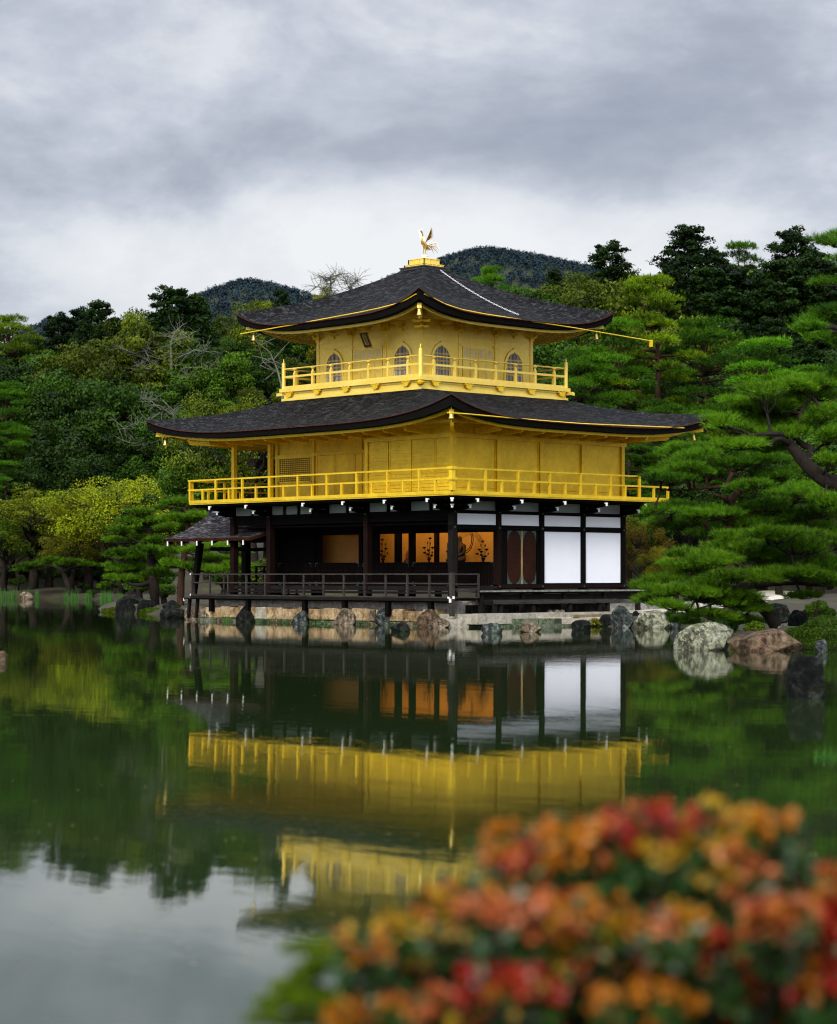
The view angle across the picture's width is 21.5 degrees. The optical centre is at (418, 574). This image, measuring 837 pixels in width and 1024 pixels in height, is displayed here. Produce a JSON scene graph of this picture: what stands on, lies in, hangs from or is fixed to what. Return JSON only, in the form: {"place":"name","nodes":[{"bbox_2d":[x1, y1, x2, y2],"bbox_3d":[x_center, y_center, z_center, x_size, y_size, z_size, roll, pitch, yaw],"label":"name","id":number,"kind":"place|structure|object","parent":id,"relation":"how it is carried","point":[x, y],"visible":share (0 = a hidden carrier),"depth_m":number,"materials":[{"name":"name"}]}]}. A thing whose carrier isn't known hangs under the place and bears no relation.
{"place":"outdoors","nodes":[
{"label":"outdoors","id":0,"kind":"place"},
{"bbox_2d":[11,254,611,401],"bbox_3d":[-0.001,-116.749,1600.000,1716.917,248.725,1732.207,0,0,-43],"label":"hills","id":1,"kind":"structure","parent":0,"point":[515,280],"depth_m":1533.08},
{"bbox_2d":[19,245,694,359],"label":"hill forest","id":2,"kind":"object","parent":1,"relation":"on","point":[223,303],"visible":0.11,"depth_m":1535.54,"materials":[{"name":"green plant"}]},
{"bbox_2d":[0,599,836,1023],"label":"pond water","id":3,"kind":"structure","parent":0,"point":[156,793],"depth_m":19.33,"materials":[{"name":"liquid"}]},
{"bbox_2d":[164,509,298,617],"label":"fishing pavilion","id":4,"kind":"structure","parent":3,"relation":"in","point":[212,527],"depth_m":84.05,"materials":[{"name":"grey"}]},
{"bbox_2d":[610,605,633,627],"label":"rock","id":5,"kind":"object","parent":3,"relation":"in","point":[621,617],"visible":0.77,"depth_m":70.53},
{"bbox_2d":[635,611,669,628],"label":"rock","id":6,"kind":"object","parent":3,"relation":"in","point":[651,619],"visible":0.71,"depth_m":69.87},
{"bbox_2d":[673,622,733,649],"bbox_3d":[6.522,1.513,50.144,1.276,0.902,1.033,0,0,33],"label":"rock","id":7,"kind":"object","parent":3,"relation":"in","point":[708,636],"visible":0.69,"depth_m":49.76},
{"bbox_2d":[726,628,802,650],"bbox_3d":[7.810,1.563,49.532,1.686,0.721,0.937,0,0,-10],"label":"rock","id":8,"kind":"object","parent":3,"relation":"in","point":[772,639],"visible":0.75,"depth_m":49.23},
{"bbox_2d":[786,654,825,698],"bbox_3d":[5.364,1.595,30.482,0.536,0.996,0.469,0,0,0],"label":"rock","id":9,"kind":"object","parent":3,"relation":"in","point":[805,679],"visible":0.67,"depth_m":30.32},
{"bbox_2d":[0,482,836,649],"bbox_3d":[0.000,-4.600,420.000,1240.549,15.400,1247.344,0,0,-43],"label":"ground","id":10,"kind":"structure","parent":0,"point":[59,587],"depth_m":117.22,"materials":[{"name":"soil"}]},
{"bbox_2d":[0,460,35,584],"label":"pine tree","id":11,"kind":"object","parent":10,"relation":"on","point":[4,477],"visible":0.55,"depth_m":164.38,"materials":[{"name":"green plant"}]},
{"bbox_2d":[0,380,38,555],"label":"pine tree","id":12,"kind":"object","parent":10,"relation":"on","point":[7,391],"visible":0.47,"depth_m":174.85,"materials":[{"name":"green plant"}]},
{"bbox_2d":[0,312,44,382],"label":"pine tree","id":13,"kind":"object","parent":10,"relation":"on","point":[12,347],"visible":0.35,"depth_m":192.95,"materials":[{"name":"green plant"}]},
{"bbox_2d":[0,515,46,590],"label":"maple tree","id":14,"kind":"object","parent":10,"relation":"on","point":[21,550],"visible":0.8,"depth_m":160.62,"materials":[{"name":"green plant"}]},
{"bbox_2d":[0,420,49,579],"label":"pine tree","id":15,"kind":"object","parent":10,"relation":"on","point":[12,430],"visible":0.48,"depth_m":168.94,"materials":[{"name":"green plant"}]},
{"bbox_2d":[0,353,50,421],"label":"broadleaf tree","id":16,"kind":"object","parent":10,"relation":"on","point":[5,375],"visible":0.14,"depth_m":181.08,"materials":[{"name":"green plant"}]},
{"bbox_2d":[0,329,56,367],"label":"broadleaf tree","id":17,"kind":"object","parent":10,"relation":"on","point":[38,345],"visible":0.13,"depth_m":193.54,"materials":[{"name":"green plant"}]},
{"bbox_2d":[0,460,57,520],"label":"broadleaf tree","id":18,"kind":"object","parent":10,"relation":"on","point":[30,475],"visible":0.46,"depth_m":164.89,"materials":[{"name":"green plant"}]},
{"bbox_2d":[0,378,77,553],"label":"broadleaf tree","id":19,"kind":"object","parent":10,"relation":"on","point":[37,393],"visible":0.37,"depth_m":175.06,"materials":[{"name":"green plant"}]},
{"bbox_2d":[0,482,86,589],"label":"maple tree","id":20,"kind":"object","parent":10,"relation":"on","point":[32,523],"visible":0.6,"depth_m":159.99,"materials":[{"name":"green plant"}]},
{"bbox_2d":[9,353,82,531],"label":"broadleaf tree","id":21,"kind":"object","parent":10,"relation":"on","point":[66,384],"visible":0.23,"depth_m":180.84,"materials":[{"name":"green plant"}]},
{"bbox_2d":[11,554,99,595],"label":"pine tree","id":22,"kind":"object","parent":10,"relation":"on","point":[48,560],"visible":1,"depth_m":155.29,"materials":[{"name":"green plant"}]},
{"bbox_2d":[37,310,75,356],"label":"conifer tree","id":23,"kind":"object","parent":10,"relation":"on","point":[52,327],"visible":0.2,"depth_m":196.13,"materials":[{"name":"green plant"}]},
{"bbox_2d":[0,420,134,572],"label":"broadleaf tree","id":24,"kind":"object","parent":10,"relation":"on","point":[47,455],"visible":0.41,"depth_m":168.42,"materials":[{"name":"green plant"}]},
{"bbox_2d":[31,524,110,592],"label":"maple tree","id":25,"kind":"object","parent":10,"relation":"on","point":[72,549],"visible":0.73,"depth_m":156.82,"materials":[{"name":"green plant"}]},
{"bbox_2d":[11,378,131,552],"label":"broadleaf tree","id":26,"kind":"object","parent":10,"relation":"on","point":[45,403],"visible":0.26,"depth_m":174.94,"materials":[{"name":"green plant"}]},
{"bbox_2d":[26,341,130,398],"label":"broadleaf tree","id":27,"kind":"object","parent":10,"relation":"on","point":[76,355],"visible":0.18,"depth_m":183.98,"materials":[{"name":"green plant"}]},
{"bbox_2d":[25,409,135,570],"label":"broadleaf tree","id":28,"kind":"object","parent":10,"relation":"on","point":[95,428],"visible":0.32,"depth_m":171.07,"materials":[{"name":"green plant"}]},
{"bbox_2d":[21,454,141,582],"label":"broadleaf tree","id":29,"kind":"object","parent":10,"relation":"on","point":[91,470],"visible":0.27,"depth_m":165.63,"materials":[{"name":"green plant"}]},
{"bbox_2d":[35,478,146,592],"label":"maple tree","id":30,"kind":"object","parent":10,"relation":"on","point":[88,579],"visible":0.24,"depth_m":158.13,"materials":[{"name":"green plant"}]},
{"bbox_2d":[63,299,121,356],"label":"conifer tree","id":31,"kind":"object","parent":10,"relation":"on","point":[95,312],"visible":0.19,"depth_m":193.59,"materials":[{"name":"green plant"}]},
{"bbox_2d":[25,474,179,593],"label":"maple tree","id":32,"kind":"object","parent":10,"relation":"on","point":[109,511],"visible":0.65,"depth_m":153.74,"materials":[{"name":"green plant"}]},
{"bbox_2d":[50,371,171,547],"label":"broadleaf tree","id":33,"kind":"object","parent":10,"relation":"on","point":[118,377],"visible":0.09,"depth_m":178.86,"materials":[{"name":"green plant"}]},
{"bbox_2d":[72,378,197,561],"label":"broadleaf tree","id":34,"kind":"object","parent":10,"relation":"on","point":[120,398],"visible":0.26,"depth_m":173.50,"materials":[{"name":"green plant"}]},
{"bbox_2d":[94,506,180,604],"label":"pine tree","id":35,"kind":"object","parent":10,"relation":"on","point":[150,572],"visible":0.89,"depth_m":98.75,"materials":[{"name":"green plant"}]},
{"bbox_2d":[106,459,175,562],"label":"broadleaf tree","id":36,"kind":"object","parent":10,"relation":"on","point":[134,474],"visible":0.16,"depth_m":168.45,"materials":[{"name":"green plant"}]},
{"bbox_2d":[92,311,196,409],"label":"broadleaf tree","id":37,"kind":"object","parent":10,"relation":"on","point":[145,328],"visible":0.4,"depth_m":182.26,"materials":[{"name":"green plant"}]},
{"bbox_2d":[109,378,200,566],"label":"dead tree","id":38,"kind":"object","parent":10,"relation":"on","point":[155,405],"visible":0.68,"depth_m":168.60,"materials":[{"name":"grey wood"}]},
{"bbox_2d":[122,409,198,544],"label":"broadleaf tree","id":39,"kind":"object","parent":10,"relation":"on","point":[144,431],"visible":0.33,"depth_m":168.39,"materials":[{"name":"green plant"}]},
{"bbox_2d":[75,330,256,542],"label":"broadleaf tree","id":40,"kind":"object","parent":10,"relation":"on","point":[112,364],"visible":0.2,"depth_m":181.33,"materials":[{"name":"green plant"}]},
{"bbox_2d":[106,316,227,535],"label":"dead tree","id":41,"kind":"object","parent":10,"relation":"on","point":[172,343],"visible":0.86,"depth_m":180.92,"materials":[{"name":"grey wood"}]},
{"bbox_2d":[139,284,211,473],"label":"conifer tree","id":42,"kind":"object","parent":10,"relation":"on","point":[168,296],"visible":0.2,"depth_m":192.63,"materials":[{"name":"green plant"}]},
{"bbox_2d":[131,335,233,512],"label":"broadleaf tree","id":43,"kind":"object","parent":10,"relation":"on","point":[206,357],"visible":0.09,"depth_m":182.82,"materials":[{"name":"green plant"}]},
{"bbox_2d":[152,374,230,508],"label":"broadleaf tree","id":44,"kind":"object","parent":10,"relation":"on","point":[176,387],"visible":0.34,"depth_m":177.73,"materials":[{"name":"green plant"}]},
{"bbox_2d":[178,292,225,355],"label":"conifer tree","id":45,"kind":"object","parent":10,"relation":"on","point":[203,311],"visible":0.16,"depth_m":194.64,"materials":[{"name":"green plant"}]},
{"bbox_2d":[151,494,261,605],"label":"pine tree","id":46,"kind":"object","parent":10,"relation":"on","point":[185,519],"visible":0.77,"depth_m":95.59,"materials":[{"name":"green plant"}]},
{"bbox_2d":[139,448,273,579],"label":"broadleaf tree","id":47,"kind":"object","parent":10,"relation":"on","point":[171,489],"visible":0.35,"depth_m":118.16,"materials":[{"name":"green plant"}]},
{"bbox_2d":[159,351,264,415],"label":"broadleaf tree","id":48,"kind":"object","parent":10,"relation":"on","point":[237,373],"visible":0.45,"depth_m":180.22,"materials":[{"name":"green plant"}]},
{"bbox_2d":[154,389,274,570],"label":"maple tree","id":49,"kind":"object","parent":10,"relation":"on","point":[250,461],"visible":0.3,"depth_m":117.17,"materials":[{"name":"green plant"}]},
{"bbox_2d":[210,335,267,392],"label":"broadleaf tree","id":50,"kind":"object","parent":10,"relation":"on","point":[243,347],"visible":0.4,"depth_m":183.64,"materials":[{"name":"green plant"}]},
{"bbox_2d":[202,299,308,362],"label":"broadleaf tree","id":51,"kind":"object","parent":10,"relation":"on","point":[236,332],"visible":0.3,"depth_m":196.65,"materials":[{"name":"green plant"}]},
{"bbox_2d":[225,350,302,405],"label":"broadleaf tree","id":52,"kind":"object","parent":10,"relation":"on","point":[265,386],"visible":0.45,"depth_m":183.82,"materials":[{"name":"green plant"}]},
{"bbox_2d":[259,288,297,404],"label":"conifer tree","id":53,"kind":"object","parent":10,"relation":"on","point":[282,295],"visible":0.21,"depth_m":193.82,"materials":[{"name":"green plant"}]},
{"bbox_2d":[200,606,446,625],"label":"retaining wall","id":54,"kind":"structure","parent":10,"relation":"on","point":[277,614],"depth_m":77.19,"materials":[{"name":"stone"}]},
{"bbox_2d":[239,931,426,1023],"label":"pine sapling","id":55,"kind":"object","parent":10,"relation":"on","point":[319,994],"visible":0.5,"depth_m":4.54,"materials":[{"name":"green plant"}]},
{"bbox_2d":[144,258,713,615],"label":"golden pavilion","id":56,"kind":"structure","parent":10,"relation":"on","point":[516,467],"depth_m":77.51,"materials":[{"name":"gold wood"}]},
{"bbox_2d":[278,456,311,483],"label":"lattice window","id":57,"kind":"structure","parent":56,"relation":"in","point":[289,465],"depth_m":82.52,"materials":[{"name":"gold metal"}]},
{"bbox_2d":[316,455,334,495],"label":"sliding door","id":58,"kind":"structure","parent":56,"relation":"in","point":[324,464],"depth_m":81.26,"materials":[{"name":"gold metal"}]},
{"bbox_2d":[324,349,344,382],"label":"arched window","id":59,"kind":"structure","parent":56,"relation":"in","point":[334,356],"depth_m":79.96,"materials":[{"name":"gold metal"}]},
{"bbox_2d":[335,454,353,494],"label":"sliding door","id":60,"kind":"structure","parent":56,"relation":"in","point":[343,463],"depth_m":80.45,"materials":[{"name":"gold metal"}]},
{"bbox_2d":[392,341,413,375],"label":"arched window","id":61,"kind":"structure","parent":56,"relation":"in","point":[403,349],"depth_m":77.39,"materials":[{"name":"gold metal"}]},
{"bbox_2d":[430,341,452,375],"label":"arched window","id":62,"kind":"structure","parent":56,"relation":"in","point":[440,349],"depth_m":77.34,"materials":[{"name":"gold metal"}]},
{"bbox_2d":[503,348,524,381],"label":"arched window","id":63,"kind":"structure","parent":56,"relation":"in","point":[513,356],"depth_m":79.81,"materials":[{"name":"gold metal"}]},
{"bbox_2d":[507,530,520,583],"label":"door leaf","id":64,"kind":"structure","parent":56,"relation":"in","point":[513,537],"depth_m":75.32,"materials":[{"name":"brown wood"}]},
{"bbox_2d":[523,531,535,583],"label":"door leaf","id":65,"kind":"structure","parent":56,"relation":"in","point":[529,537],"depth_m":75.85,"materials":[{"name":"brown wood"}]},
{"bbox_2d":[470,264,511,290],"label":"pine tree","id":66,"kind":"object","parent":10,"relation":"on","point":[490,275],"visible":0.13,"depth_m":149.25,"materials":[{"name":"green plant"}]},
{"bbox_2d":[439,611,643,626],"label":"stone landing","id":67,"kind":"object","parent":10,"relation":"on","point":[554,619],"visible":0.49,"depth_m":72.30,"materials":[{"name":"stone"}]},
{"bbox_2d":[536,270,609,303],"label":"broadleaf tree","id":68,"kind":"object","parent":10,"relation":"on","point":[586,283],"visible":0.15,"depth_m":149.34,"materials":[{"name":"green plant"}]},
{"bbox_2d":[317,791,836,1023],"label":"leafy shrub","id":69,"kind":"object","parent":10,"relation":"on","point":[542,921],"visible":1,"depth_m":4.27,"materials":[{"name":"orange plant"}]},
{"bbox_2d":[533,339,622,389],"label":"broadleaf tree","id":70,"kind":"object","parent":10,"relation":"on","point":[539,356],"visible":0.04,"depth_m":122.14,"materials":[{"name":"green plant"}]},
{"bbox_2d":[541,287,643,361],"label":"broadleaf tree","id":71,"kind":"object","parent":10,"relation":"on","point":[589,302],"visible":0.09,"depth_m":134.88,"materials":[{"name":"green plant"}]},
{"bbox_2d":[540,347,651,481],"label":"pine tree","id":72,"kind":"object","parent":10,"relation":"on","point":[576,365],"visible":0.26,"depth_m":105.11,"materials":[{"name":"green plant"}]},
{"bbox_2d":[580,239,636,307],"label":"conifer tree","id":73,"kind":"object","parent":10,"relation":"on","point":[617,268],"visible":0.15,"depth_m":151.33,"materials":[{"name":"green plant"}]},
{"bbox_2d":[568,316,664,588],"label":"pine tree","id":74,"kind":"object","parent":10,"relation":"on","point":[616,322],"visible":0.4,"depth_m":106.72,"materials":[{"name":"green plant"}]},
{"bbox_2d":[550,274,698,359],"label":"broadleaf tree","id":75,"kind":"object","parent":10,"relation":"on","point":[614,302],"visible":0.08,"depth_m":134.90,"materials":[{"name":"green plant"}]},
{"bbox_2d":[626,513,662,588],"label":"broadleaf tree","id":76,"kind":"object","parent":10,"relation":"on","point":[634,520],"visible":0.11,"depth_m":98.13,"materials":[{"name":"green plant"}]},
{"bbox_2d":[625,409,666,588],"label":"pine tree","id":77,"kind":"object","parent":10,"relation":"on","point":[630,454],"visible":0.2,"depth_m":99.97,"materials":[{"name":"green plant"}]},
{"bbox_2d":[626,516,676,592],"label":"maple tree","id":78,"kind":"object","parent":10,"relation":"on","point":[632,536],"visible":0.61,"depth_m":91.76,"materials":[{"name":"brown plant"}]},
{"bbox_2d":[635,546,678,577],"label":"maple tree","id":79,"kind":"object","parent":10,"relation":"on","point":[657,556],"visible":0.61,"depth_m":89.82,"materials":[{"name":"green plant"}]},
{"bbox_2d":[625,398,697,573],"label":"pine tree","id":80,"kind":"object","parent":10,"relation":"on","point":[663,406],"visible":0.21,"depth_m":103.11,"materials":[{"name":"green plant"}]},
{"bbox_2d":[588,272,735,591],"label":"pine tree","id":81,"kind":"object","parent":10,"relation":"on","point":[653,323],"visible":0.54,"depth_m":108.40,"materials":[{"name":"green plant"}]},
{"bbox_2d":[643,258,701,467],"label":"conifer tree","id":82,"kind":"object","parent":10,"relation":"on","point":[677,273],"visible":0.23,"depth_m":133.98,"materials":[{"name":"green plant"}]},
{"bbox_2d":[623,359,735,559],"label":"broadleaf tree","id":83,"kind":"object","parent":10,"relation":"on","point":[723,388],"visible":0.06,"depth_m":118.31,"materials":[{"name":"green plant"}]},
{"bbox_2d":[646,224,723,289],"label":"conifer tree","id":84,"kind":"object","parent":10,"relation":"on","point":[692,248],"visible":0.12,"depth_m":150.51,"materials":[{"name":"green plant"}]},
{"bbox_2d":[637,480,751,577],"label":"tree","id":85,"kind":"object","parent":10,"relation":"on","point":[689,539],"visible":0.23,"depth_m":98.89,"materials":[{"name":"green plant"}]},
{"bbox_2d":[629,314,761,576],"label":"pine tree","id":86,"kind":"object","parent":10,"relation":"on","point":[704,368],"visible":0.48,"depth_m":109.56,"materials":[{"name":"green plant"}]},
{"bbox_2d":[637,314,757,546],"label":"tree","id":87,"kind":"object","parent":10,"relation":"on","point":[695,541],"visible":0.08,"depth_m":124.02,"materials":[{"name":"green plant"}]},
{"bbox_2d":[673,408,739,574],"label":"pine tree","id":88,"kind":"object","parent":10,"relation":"on","point":[701,435],"visible":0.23,"depth_m":100.61,"materials":[{"name":"green plant"}]},
{"bbox_2d":[672,266,757,341],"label":"conifer tree","id":89,"kind":"object","parent":10,"relation":"on","point":[703,281],"visible":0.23,"depth_m":135.17,"materials":[{"name":"green plant"}]},
{"bbox_2d":[627,522,836,628],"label":"pine tree","id":90,"kind":"object","parent":10,"relation":"on","point":[818,570],"visible":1,"depth_m":54.56,"materials":[{"name":"green plant"}]},
{"bbox_2d":[634,437,836,611],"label":"pine tree","id":91,"kind":"object","parent":10,"relation":"on","point":[678,470],"visible":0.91,"depth_m":60.61,"materials":[{"name":"green plant"}]},
{"bbox_2d":[707,263,776,370],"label":"conifer tree","id":92,"kind":"object","parent":10,"relation":"on","point":[737,277],"visible":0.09,"depth_m":137.09,"materials":[{"name":"green plant"}]},
{"bbox_2d":[723,239,765,269],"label":"pine tree","id":93,"kind":"object","parent":10,"relation":"on","point":[737,246],"visible":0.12,"depth_m":154.08,"materials":[{"name":"green plant"}]},
{"bbox_2d":[703,333,822,590],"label":"pine tree","id":94,"kind":"object","parent":10,"relation":"on","point":[753,363],"visible":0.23,"depth_m":105.88,"materials":[{"name":"green plant"}]},
{"bbox_2d":[695,370,836,508],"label":"pine tree","id":95,"kind":"object","parent":10,"relation":"on","point":[769,404],"visible":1,"depth_m":49.90,"materials":[{"name":"green plant"}]},
{"bbox_2d":[722,436,810,594],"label":"tree","id":96,"kind":"object","parent":10,"relation":"on","point":[751,496],"visible":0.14,"depth_m":98.02,"materials":[{"name":"green plant"}]},
{"bbox_2d":[752,315,797,525],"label":"conifer tree","id":97,"kind":"object","parent":10,"relation":"on","point":[772,328],"visible":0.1,"depth_m":127.18,"materials":[{"name":"green plant"}]},
{"bbox_2d":[733,257,836,367],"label":"conifer tree","id":98,"kind":"object","parent":10,"relation":"on","point":[760,304],"visible":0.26,"depth_m":134.60,"materials":[{"name":"green plant"}]},
{"bbox_2d":[743,430,836,592],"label":"tree","id":99,"kind":"object","parent":10,"relation":"on","point":[815,444],"visible":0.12,"depth_m":99.11,"materials":[{"name":"green plant"}]},
{"bbox_2d":[764,224,821,297],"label":"conifer tree","id":100,"kind":"object","parent":10,"relation":"on","point":[789,245],"visible":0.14,"depth_m":151.51,"materials":[{"name":"green plant"}]},
{"bbox_2d":[760,253,836,351],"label":"conifer tree","id":101,"kind":"object","parent":10,"relation":"on","point":[813,262],"visible":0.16,"depth_m":136.00,"materials":[{"name":"green plant"}]},
{"bbox_2d":[779,322,836,514],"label":"conifer tree","id":102,"kind":"object","parent":10,"relation":"on","point":[806,349],"visible":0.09,"depth_m":122.98,"materials":[{"name":"green plant"}]},
{"bbox_2d":[784,615,836,649],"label":"clipped azalea","id":103,"kind":"object","parent":10,"relation":"on","point":[811,628],"visible":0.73,"depth_m":50.15,"materials":[{"name":"green plant"}]},
{"bbox_2d":[787,226,836,376],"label":"pine tree","id":104,"kind":"object","parent":10,"relation":"on","point":[815,324],"visible":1,"depth_m":42.47,"materials":[{"name":"green plant"}]},
{"bbox_2d":[0,0,836,342],"label":"sky","id":105,"kind":"structure","parent":0,"point":[192,145],"materials":[{"name":"grey"}]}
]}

